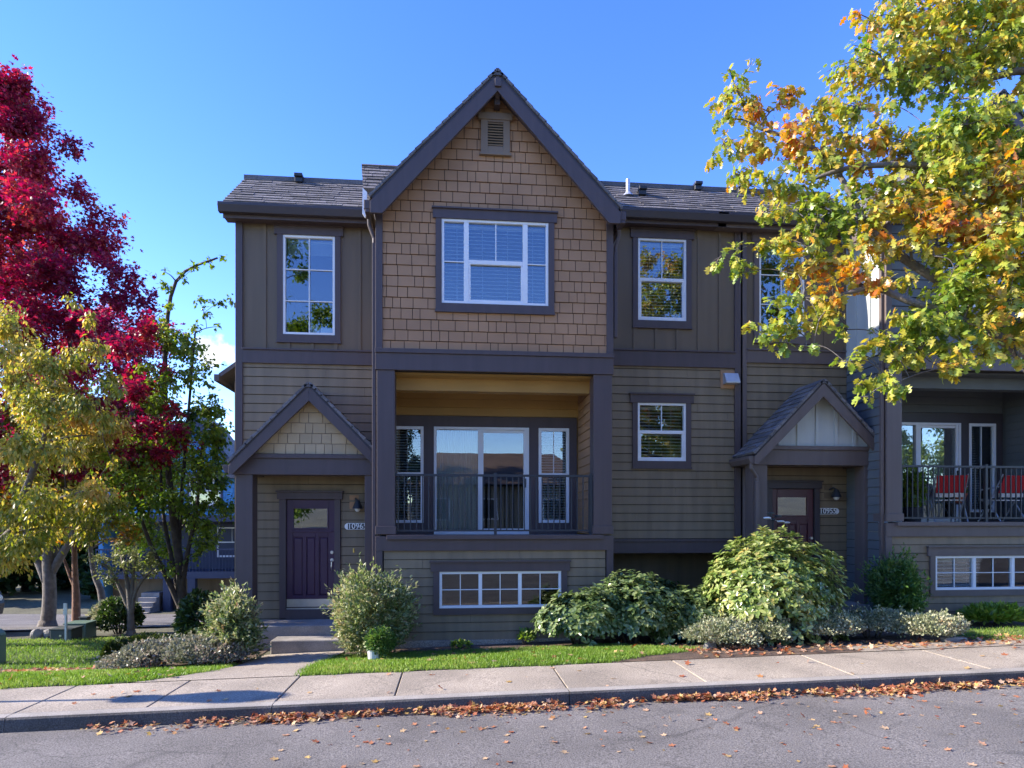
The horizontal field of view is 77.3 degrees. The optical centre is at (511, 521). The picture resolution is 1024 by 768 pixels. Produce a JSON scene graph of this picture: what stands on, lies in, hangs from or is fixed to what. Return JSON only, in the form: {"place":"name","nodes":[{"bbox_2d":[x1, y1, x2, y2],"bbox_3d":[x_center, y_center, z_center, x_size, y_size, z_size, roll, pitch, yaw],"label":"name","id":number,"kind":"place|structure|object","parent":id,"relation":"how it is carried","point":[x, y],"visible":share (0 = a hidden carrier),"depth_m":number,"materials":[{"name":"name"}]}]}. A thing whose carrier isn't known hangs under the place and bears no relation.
{"place":"outdoors","nodes":[
{"label":"outdoors","id":0,"kind":"place"},
{"bbox_2d":[0,635,178,669],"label":"lawn","id":1,"kind":"structure","parent":0,"point":[49,654],"depth_m":11.44,"materials":[{"name":"green plant"}]},
{"bbox_2d":[0,628,5,663],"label":"utility pedestal","id":2,"kind":"object","parent":1,"relation":"on","point":[2,646],"visible":0.65,"depth_m":10.61,"materials":[{"name":"green paint"}]},
{"bbox_2d":[63,603,66,641],"bbox_3d":[-9.060,2.100,12.994,0.070,0.890,0.048,0,0,-5],"label":"sign post","id":3,"kind":"object","parent":1,"relation":"on","point":[65,619],"visible":0.82,"depth_m":12.98,"materials":[{"name":"grey metal"}]},
{"bbox_2d":[48,625,83,640],"bbox_3d":[-9.257,2.353,13.300,0.460,0.320,0.440,0,0,-5],"label":"utility box","id":4,"kind":"object","parent":1,"relation":"on","point":[73,632],"visible":0.81,"depth_m":13.12,"materials":[{"name":"paint"}]},
{"bbox_2d":[0,292,148,580],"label":"gold leaved tree","id":5,"kind":"object","parent":1,"relation":"on","point":[44,405],"visible":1,"depth_m":11.75,"materials":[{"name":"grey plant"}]},
{"bbox_2d":[0,614,202,630],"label":"side street","id":6,"kind":"structure","parent":0,"point":[12,622],"depth_m":22.14,"materials":[{"name":"grey asphalt"}]},
{"bbox_2d":[0,591,4,613],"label":"parked car","id":7,"kind":"object","parent":6,"relation":"on","point":[2,602],"visible":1,"depth_m":15.57,"materials":[{"name":"paint"}]},
{"bbox_2d":[0,662,239,688],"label":"grass","id":8,"kind":"structure","parent":0,"point":[29,678],"depth_m":7.88,"materials":[{"name":"green plant"}]},
{"bbox_2d":[140,651,343,681],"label":"path","id":9,"kind":"structure","parent":0,"point":[274,665],"depth_m":8.27,"materials":[{"name":"concrete"}]},
{"bbox_2d":[294,642,705,675],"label":"lawn","id":10,"kind":"structure","parent":0,"point":[480,663],"depth_m":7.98,"materials":[{"name":"green plant"}]},
{"bbox_2d":[363,624,397,659],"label":"potted plant","id":11,"kind":"object","parent":10,"relation":"on","point":[379,640],"visible":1,"depth_m":8.82,"materials":[{"name":"green plant"}]},
{"bbox_2d":[0,684,1023,767],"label":"road","id":12,"kind":"structure","parent":0,"point":[753,741],"depth_m":5.67,"materials":[{"name":"grey asphalt"}]},
{"bbox_2d":[0,645,1023,713],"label":"pavement","id":13,"kind":"structure","parent":0,"point":[163,694],"depth_m":7.29,"materials":[{"name":"concrete"}]},
{"bbox_2d":[2,583,1021,687],"bbox_3d":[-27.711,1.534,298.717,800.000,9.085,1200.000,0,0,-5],"label":"ground","id":14,"kind":"structure","parent":0,"point":[30,602],"depth_m":27.53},
{"bbox_2d":[0,399,36,577],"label":"background tree","id":15,"kind":"object","parent":14,"relation":"on","point":[31,561],"visible":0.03,"depth_m":34.24,"materials":[{"name":"green plant"}]},
{"bbox_2d":[0,557,63,595],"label":"background bush","id":16,"kind":"object","parent":14,"relation":"on","point":[10,584],"visible":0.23,"depth_m":34.27,"materials":[{"name":"green plant"}]},
{"bbox_2d":[30,629,42,638],"bbox_3d":[-10.082,2.409,13.603,0.241,0.271,0.268,0,0,-5],"label":"boulder","id":17,"kind":"object","parent":14,"relation":"on","point":[36,633],"visible":0.66,"depth_m":13.52,"materials":[{"name":"stone"}]},
{"bbox_2d":[43,629,49,638],"bbox_3d":[-9.872,2.423,13.718,0.336,0.273,0.320,0,0,31],"label":"boulder","id":18,"kind":"object","parent":14,"relation":"on","point":[46,634],"visible":0.3,"depth_m":13.57,"materials":[{"name":"stone"}]},
{"bbox_2d":[0,482,95,591],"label":"background tree","id":19,"kind":"object","parent":14,"relation":"on","point":[24,588],"depth_m":35.85,"materials":[{"name":"green plant"}]},
{"bbox_2d":[18,550,87,590],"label":"background bush","id":20,"kind":"object","parent":14,"relation":"on","point":[61,584],"visible":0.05,"depth_m":36.34,"materials":[{"name":"green plant"}]},
{"bbox_2d":[37,542,98,591],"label":"background bush","id":21,"kind":"object","parent":14,"relation":"on","point":[83,566],"visible":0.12,"depth_m":35.43,"materials":[{"name":"green plant"}]},
{"bbox_2d":[63,620,96,637],"bbox_3d":[-9.369,2.364,13.900,0.480,0.380,0.460,0,0,-5],"label":"utility box","id":22,"kind":"object","parent":14,"relation":"on","point":[89,629],"visible":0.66,"depth_m":13.81,"materials":[{"name":"green paint"}]},
{"bbox_2d":[40,447,119,561],"bbox_3d":[-27.473,-1.060,39.724,9.447,11.320,10.208,0,0,-5],"label":"background tree","id":23,"kind":"object","parent":14,"relation":"on","point":[80,532],"depth_m":36.16,"materials":[{"name":"green plant"}]},
{"bbox_2d":[78,616,91,619],"bbox_3d":[-10.672,2.561,16.000,0.220,0.380,0.220,0,0,-5],"label":"utility box","id":24,"kind":"object","parent":14,"relation":"on","point":[85,617],"visible":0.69,"depth_m":15.92,"materials":[{"name":"paint"}]},
{"bbox_2d":[79,565,98,599],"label":"background bush","id":25,"kind":"object","parent":14,"relation":"on","point":[87,586],"visible":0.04,"depth_m":31.78,"materials":[{"name":"green plant"}]},
{"bbox_2d":[0,382,188,620],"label":"street tree","id":26,"kind":"object","parent":14,"relation":"on","point":[126,529],"visible":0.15,"depth_m":18.12,"materials":[{"name":"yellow plant"}]},
{"bbox_2d":[0,388,199,600],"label":"street tree","id":27,"kind":"object","parent":14,"relation":"on","point":[100,589],"visible":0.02,"depth_m":19.45,"materials":[{"name":"green plant"}]},
{"bbox_2d":[0,54,203,626],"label":"red maple tree","id":28,"kind":"object","parent":14,"relation":"on","point":[46,265],"visible":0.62,"depth_m":16.29,"materials":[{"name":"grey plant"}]},
{"bbox_2d":[84,595,136,628],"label":"side shrub","id":29,"kind":"object","parent":14,"relation":"on","point":[93,613],"visible":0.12,"depth_m":16.30,"materials":[{"name":"green plant"}]},
{"bbox_2d":[95,595,145,634],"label":"side shrub","id":30,"kind":"object","parent":14,"relation":"on","point":[111,606],"visible":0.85,"depth_m":14.21,"materials":[{"name":"green plant"}]},
{"bbox_2d":[83,537,161,635],"bbox_3d":[-8.663,1.499,14.239,1.685,2.342,1.260,0,0,-5],"label":"pruned tree","id":31,"kind":"object","parent":14,"relation":"on","point":[129,599],"visible":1,"depth_m":14.16,"materials":[{"name":"green plant"}]},
{"bbox_2d":[122,631,172,662],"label":"clipped hedge","id":32,"kind":"object","parent":14,"relation":"on","point":[145,636],"visible":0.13,"depth_m":10.27,"materials":[{"name":"green plant"}]},
{"bbox_2d":[90,254,234,630],"bbox_3d":[-7.874,-1.712,14.813,3.166,8.838,3.151,0,0,-5],"label":"multi stem tree","id":33,"kind":"object","parent":14,"relation":"on","point":[177,509],"visible":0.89,"depth_m":14.57,"materials":[{"name":"green plant"}]},
{"bbox_2d":[96,416,234,613],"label":"blue townhouse","id":34,"kind":"structure","parent":14,"relation":"on","point":[212,571],"depth_m":28.58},
{"bbox_2d":[187,472,222,507],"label":"window","id":35,"kind":"structure","parent":34,"relation":"in","point":[221,495],"depth_m":28.39,"materials":[{"name":"glass"}]},
{"bbox_2d":[214,524,234,559],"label":"window","id":36,"kind":"structure","parent":34,"relation":"in","point":[226,526],"depth_m":29.95,"materials":[{"name":"white plastic"}]},
{"bbox_2d":[81,650,266,668],"bbox_3d":[-7.163,2.187,9.554,6.500,0.302,1.450,0,0,-5],"label":"planting bed","id":37,"kind":"object","parent":14,"relation":"on","point":[183,664],"visible":0.09,"depth_m":9.80,"materials":[{"name":"brown soil"}]},
{"bbox_2d":[98,634,132,668],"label":"clipped hedge","id":38,"kind":"object","parent":37,"relation":"on","point":[116,645],"visible":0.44,"depth_m":9.42,"materials":[{"name":"green plant"}]},
{"bbox_2d":[92,632,189,669],"bbox_3d":[-5.242,1.921,9.263,1.012,0.567,1.395,0,0,11],"label":"abelia shrub","id":39,"kind":"object","parent":37,"relation":"on","point":[135,651],"visible":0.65,"depth_m":8.93,"materials":[{"name":"green plant"}]},
{"bbox_2d":[174,625,210,663],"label":"clipped hedge","id":40,"kind":"object","parent":37,"relation":"on","point":[194,631],"visible":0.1,"depth_m":10.04,"materials":[{"name":"green plant"}]},
{"bbox_2d":[155,630,255,664],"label":"abelia shrub","id":41,"kind":"object","parent":37,"relation":"on","point":[182,648],"visible":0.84,"depth_m":8.92,"materials":[{"name":"green plant"}]},
{"bbox_2d":[194,579,272,663],"bbox_3d":[-4.129,1.489,9.447,0.993,1.328,1.301,0,0,-36],"label":"nandina shrub","id":42,"kind":"object","parent":37,"relation":"on","point":[231,615],"visible":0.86,"depth_m":9.21,"materials":[{"name":"green plant"}]},
{"bbox_2d":[170,587,218,636],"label":"side shrub","id":43,"kind":"object","parent":14,"relation":"on","point":[189,615],"visible":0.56,"depth_m":11.79,"materials":[{"name":"green plant"}]},
{"bbox_2d":[254,619,361,654],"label":"porch steps","id":44,"kind":"structure","parent":14,"relation":"on","point":[284,636],"depth_m":10.46,"materials":[{"name":"concrete"}]},
{"bbox_2d":[214,68,742,648],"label":"townhouse","id":45,"kind":"structure","parent":14,"relation":"on","point":[470,364],"depth_m":11.14,"materials":[{"name":"wood"}]},
{"bbox_2d":[273,223,343,343],"bbox_3d":[-3.555,-4.149,11.247,1.202,2.057,0.225,0,0,-5],"label":"window","id":46,"kind":"structure","parent":45,"relation":"in","point":[284,231],"depth_m":11.19,"materials":[{"name":"glass"}]},
{"bbox_2d":[275,490,343,619],"bbox_3d":[-3.534,0.582,11.229,1.151,2.245,0.185,0,0,-5],"label":"front door","id":47,"kind":"structure","parent":45,"relation":"in","point":[313,554],"depth_m":11.21,"materials":[{"name":"paint"}]},
{"bbox_2d":[396,426,423,522],"bbox_3d":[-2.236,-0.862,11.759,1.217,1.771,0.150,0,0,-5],"label":"side window","id":48,"kind":"structure","parent":45,"relation":"in","point":[421,428],"depth_m":11.83,"materials":[{"name":"glass"}]},
{"bbox_2d":[434,426,528,533],"bbox_3d":[-0.566,-0.749,11.906,1.761,1.997,0.215,0,0,-5],"label":"sliding door","id":49,"kind":"structure","parent":45,"relation":"in","point":[455,452],"depth_m":11.93,"materials":[{"name":"glass"}]},
{"bbox_2d":[432,205,557,315],"bbox_3d":[-0.274,-4.219,10.439,2.048,1.683,0.210,0,0,-5],"label":"window","id":50,"kind":"structure","parent":45,"relation":"in","point":[523,218],"depth_m":10.42,"materials":[{"name":"paint"}]},
{"bbox_2d":[429,560,570,614],"bbox_3d":[-0.183,1.068,10.410,2.296,0.873,0.135,0,0,-5],"label":"window","id":51,"kind":"structure","parent":45,"relation":"in","point":[480,567],"depth_m":10.37,"materials":[{"name":"paint"}]},
{"bbox_2d":[539,428,568,522],"bbox_3d":[0.778,-0.862,12.038,0.577,1.771,0.150,0,0,-5],"label":"side window","id":52,"kind":"structure","parent":45,"relation":"in","point":[541,430],"depth_m":12.06,"materials":[{"name":"glass"}]},
{"bbox_2d":[629,392,694,468],"bbox_3d":[2.753,-1.663,11.825,1.225,1.388,0.210,0,0,-5],"label":"window","id":53,"kind":"structure","parent":45,"relation":"in","point":[638,399],"depth_m":11.79,"materials":[{"name":"paint"}]},
{"bbox_2d":[629,226,695,329],"bbox_3d":[2.759,-4.466,11.825,1.225,1.829,0.210,0,0,-5],"label":"window","id":54,"kind":"structure","parent":45,"relation":"in","point":[685,237],"depth_m":11.79,"materials":[{"name":"glass"}]},
{"bbox_2d":[0,667,1023,732],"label":"kerb","id":55,"kind":"structure","parent":14,"relation":"on","point":[59,720],"depth_m":6.62,"materials":[{"name":"concrete"}]},
{"bbox_2d":[0,632,1023,767],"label":"fallen leaves","id":56,"kind":"object","parent":14,"relation":"on","point":[839,692],"visible":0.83,"depth_m":6.72,"materials":[{"name":"brown plant"}]},
{"bbox_2d":[636,577,690,632],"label":"laurel shrub","id":57,"kind":"object","parent":14,"relation":"on","point":[667,582],"visible":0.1,"depth_m":10.80,"materials":[{"name":"green plant"}]},
{"bbox_2d":[340,620,1023,654],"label":"planting bed","id":58,"kind":"object","parent":14,"relation":"on","point":[644,640],"visible":0.25,"depth_m":10.25,"materials":[{"name":"brown soil"}]},
{"bbox_2d":[319,552,424,656],"bbox_3d":[-2.026,1.261,9.540,1.323,1.644,1.549,0,0,20],"label":"nandina shrub","id":59,"kind":"object","parent":58,"relation":"on","point":[379,601],"visible":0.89,"depth_m":9.29,"materials":[{"name":"green plant"}]},
{"bbox_2d":[449,638,473,648],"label":"seedling","id":60,"kind":"object","parent":58,"relation":"on","point":[461,643],"visible":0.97,"depth_m":10.09,"materials":[{"name":"green plant"}]},
{"bbox_2d":[516,627,536,644],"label":"seedling","id":61,"kind":"object","parent":58,"relation":"on","point":[524,631],"visible":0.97,"depth_m":10.23,"materials":[{"name":"green plant"}]},
{"bbox_2d":[530,582,627,646],"bbox_3d":[1.099,1.468,9.955,1.615,1.106,1.142,0,0,-5],"label":"laurel shrub","id":62,"kind":"object","parent":58,"relation":"on","point":[568,618],"visible":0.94,"depth_m":9.64,"materials":[{"name":"green plant"}]},
{"bbox_2d":[584,569,686,644],"bbox_3d":[2.006,1.369,10.049,1.570,1.263,1.363,0,0,33],"label":"laurel shrub","id":63,"kind":"object","parent":58,"relation":"on","point":[644,607],"visible":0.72,"depth_m":9.65,"materials":[{"name":"green plant"}]},
{"bbox_2d":[652,582,727,644],"bbox_3d":[2.743,1.443,10.044,1.562,1.039,1.164,0,0,32],"label":"laurel shrub","id":64,"kind":"object","parent":58,"relation":"on","point":[694,608],"visible":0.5,"depth_m":9.70,"materials":[{"name":"green plant"}]},
{"bbox_2d":[701,524,863,645],"bbox_3d":[4.010,0.981,9.788,2.053,1.878,1.910,0,0,-32],"label":"rhododendron","id":65,"kind":"object","parent":58,"relation":"on","point":[756,584],"visible":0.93,"depth_m":9.27,"materials":[{"name":"green plant"}]},
{"bbox_2d":[856,542,933,612],"bbox_3d":[6.458,1.099,10.763,1.176,1.508,1.175,0,0,-5],"label":"nandina shrub","id":66,"kind":"object","parent":58,"relation":"on","point":[902,585],"visible":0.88,"depth_m":10.59,"materials":[{"name":"green plant"}]},
{"bbox_2d":[954,600,1023,625],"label":"fern clump","id":67,"kind":"object","parent":58,"relation":"on","point":[997,612],"visible":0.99,"depth_m":10.51,"materials":[{"name":"green plant"}]},
{"bbox_2d":[764,512,789,560],"bbox_3d":[4.524,0.892,10.938,0.470,2.108,0.120,0,0,-5],"label":"garden spinner","id":68,"kind":"object","parent":14,"relation":"on","point":[779,521],"visible":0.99,"depth_m":10.92,"materials":[{"name":"silver metal"}]},
{"bbox_2d":[734,600,869,618],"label":"porch steps","id":69,"kind":"structure","parent":14,"relation":"on","point":[851,603],"depth_m":11.43,"materials":[{"name":"concrete"}]},
{"bbox_2d":[612,633,1010,661],"bbox_3d":[3.882,1.773,9.032,5.400,0.246,1.530,0,0,-5],"label":"planting bed","id":70,"kind":"object","parent":14,"relation":"on","point":[723,654],"visible":0.49,"depth_m":8.67,"materials":[{"name":"brown soil"}]},
{"bbox_2d":[703,634,716,648],"bbox_3d":[2.750,1.673,8.917,0.222,0.309,0.142,0,0,-5],"label":"rock","id":71,"kind":"object","parent":70,"relation":"on","point":[708,645],"visible":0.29,"depth_m":8.86,"materials":[{"name":"stone"}]},
{"bbox_2d":[678,612,763,647],"bbox_3d":[2.983,1.583,8.995,1.070,0.520,1.101,0,0,-28],"label":"groundcover mound","id":72,"kind":"object","parent":70,"relation":"on","point":[737,629],"visible":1,"depth_m":8.83,"materials":[{"name":"green plant"}]},
{"bbox_2d":[741,615,793,645],"bbox_3d":[3.651,1.521,9.194,0.662,0.605,0.978,0,0,-5],"label":"groundcover mound","id":73,"kind":"object","parent":70,"relation":"on","point":[770,629],"visible":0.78,"depth_m":8.94,"materials":[{"name":"green plant"}]},
{"bbox_2d":[780,600,832,639],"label":"laurel shrub","id":74,"kind":"object","parent":70,"relation":"on","point":[785,613],"visible":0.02,"depth_m":9.65,"materials":[{"name":"green plant"}]},
{"bbox_2d":[787,606,867,642],"bbox_3d":[4.463,1.514,9.314,1.227,0.592,1.122,0,0,-5],"label":"groundcover mound","id":75,"kind":"object","parent":70,"relation":"on","point":[849,623],"visible":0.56,"depth_m":9.01,"materials":[{"name":"green plant"}]},
{"bbox_2d":[832,602,915,638],"bbox_3d":[5.341,1.509,9.583,1.194,0.595,0.934,0,0,-5],"label":"groundcover mound","id":76,"kind":"object","parent":70,"relation":"on","point":[872,619],"visible":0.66,"depth_m":9.39,"materials":[{"name":"green plant"}]},
{"bbox_2d":[866,607,971,639],"bbox_3d":[5.917,1.510,9.404,1.330,0.526,1.324,0,0,-27],"label":"groundcover mound","id":77,"kind":"object","parent":70,"relation":"on","point":[945,622],"visible":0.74,"depth_m":9.02,"materials":[{"name":"green plant"}]},
{"bbox_2d":[940,636,966,641],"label":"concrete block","id":78,"kind":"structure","parent":70,"relation":"on","point":[950,639],"depth_m":8.91,"materials":[{"name":"grey concrete"}]},
{"bbox_2d":[662,88,1023,620],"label":"townhouse","id":79,"kind":"structure","parent":14,"relation":"on","point":[822,460],"depth_m":11.68,"materials":[{"name":"painted trim"},{"name":"asphalt shingle"},{"name":"slate-coloured lap siding"}]},
{"bbox_2d":[750,231,810,344],"bbox_3d":[5.049,-4.359,12.038,1.202,2.057,0.210,0,0,-5],"label":"window","id":80,"kind":"structure","parent":79,"relation":"in","point":[755,236],"depth_m":11.95,"materials":[{"name":"white paint"}]},
{"bbox_2d":[767,480,823,580],"bbox_3d":[5.269,0.352,12.046,1.151,2.245,0.185,0,0,-5],"label":"front door","id":81,"kind":"structure","parent":79,"relation":"in","point":[801,524],"depth_m":12.03,"materials":[{"name":"paint"}]},
{"bbox_2d":[902,467,926,521],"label":"balcony plant","id":82,"kind":"object","parent":79,"relation":"on","point":[914,494],"visible":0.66,"depth_m":11.71,"materials":[{"name":"green plant"}]},
{"bbox_2d":[884,422,960,522],"bbox_3d":[8.037,-0.959,12.704,1.761,1.997,0.215,0,0,-5],"label":"sliding door","id":83,"kind":"structure","parent":79,"relation":"in","point":[922,443],"depth_m":12.78,"materials":[{"name":"glass"}]},
{"bbox_2d":[927,474,968,521],"bbox_3d":[8.050,-0.415,11.832,0.535,0.892,0.606,0,0,20],"label":"patio chair","id":84,"kind":"object","parent":79,"relation":"on","point":[951,486],"visible":0.65,"depth_m":11.64,"materials":[{"name":"red fabric"}]},
{"bbox_2d":[950,503,967,521],"bbox_3d":[8.520,-0.159,12.189,0.264,0.370,0.264,0,0,7],"label":"plant stand","id":85,"kind":"object","parent":79,"relation":"on","point":[955,510],"visible":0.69,"depth_m":12.19,"materials":[{"name":"black metal"}]},
{"bbox_2d":[955,484,968,503],"bbox_3d":[8.511,-0.548,12.193,0.301,0.406,0.336,0,0,-5],"label":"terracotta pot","id":86,"kind":"object","parent":85,"relation":"on","point":[967,491],"visible":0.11,"depth_m":12.10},
{"bbox_2d":[926,546,1023,595],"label":"window","id":87,"kind":"structure","parent":79,"relation":"in","point":[987,570],"depth_m":11.20,"materials":[{"name":"white paint"}]},
{"bbox_2d":[934,218,1023,317],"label":"window","id":88,"kind":"structure","parent":79,"relation":"in","point":[949,245],"depth_m":11.17,"materials":[{"name":"white paint"}]},
{"bbox_2d":[969,423,995,511],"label":"side window","id":89,"kind":"structure","parent":79,"relation":"in","point":[982,437],"depth_m":12.80,"materials":[{"name":"white plastic"}]},
{"bbox_2d":[973,498,999,521],"bbox_3d":[9.030,-0.206,12.186,0.420,0.468,0.420,0,0,-5],"label":"side table","id":90,"kind":"object","parent":79,"relation":"on","point":[988,501],"visible":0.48,"depth_m":12.13,"materials":[{"name":"black metal"}]},
{"bbox_2d":[977,474,1023,521],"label":"patio chair","id":91,"kind":"object","parent":79,"relation":"on","point":[1008,486],"visible":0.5,"depth_m":11.68,"materials":[{"name":"red fabric"}]},
{"bbox_2d":[703,0,1023,408],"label":"oak tree","id":92,"kind":"object","parent":14,"relation":"on","point":[974,167],"visible":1,"depth_m":6.87,"materials":[{"name":"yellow plant"}]},
{"bbox_2d":[0,0,1023,440],"label":"sky","id":93,"kind":"structure","parent":0,"point":[177,101],"materials":[{"name":"blue"}]},
{"bbox_2d":[846,639,1023,651],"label":"driveway","id":94,"kind":"structure","parent":0,"point":[883,647],"depth_m":8.56,"materials":[{"name":"concrete"}]},
{"bbox_2d":[924,625,1023,640],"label":"lawn","id":95,"kind":"structure","parent":0,"point":[1018,633],"depth_m":9.70,"materials":[{"name":"green plant"}]}
]}

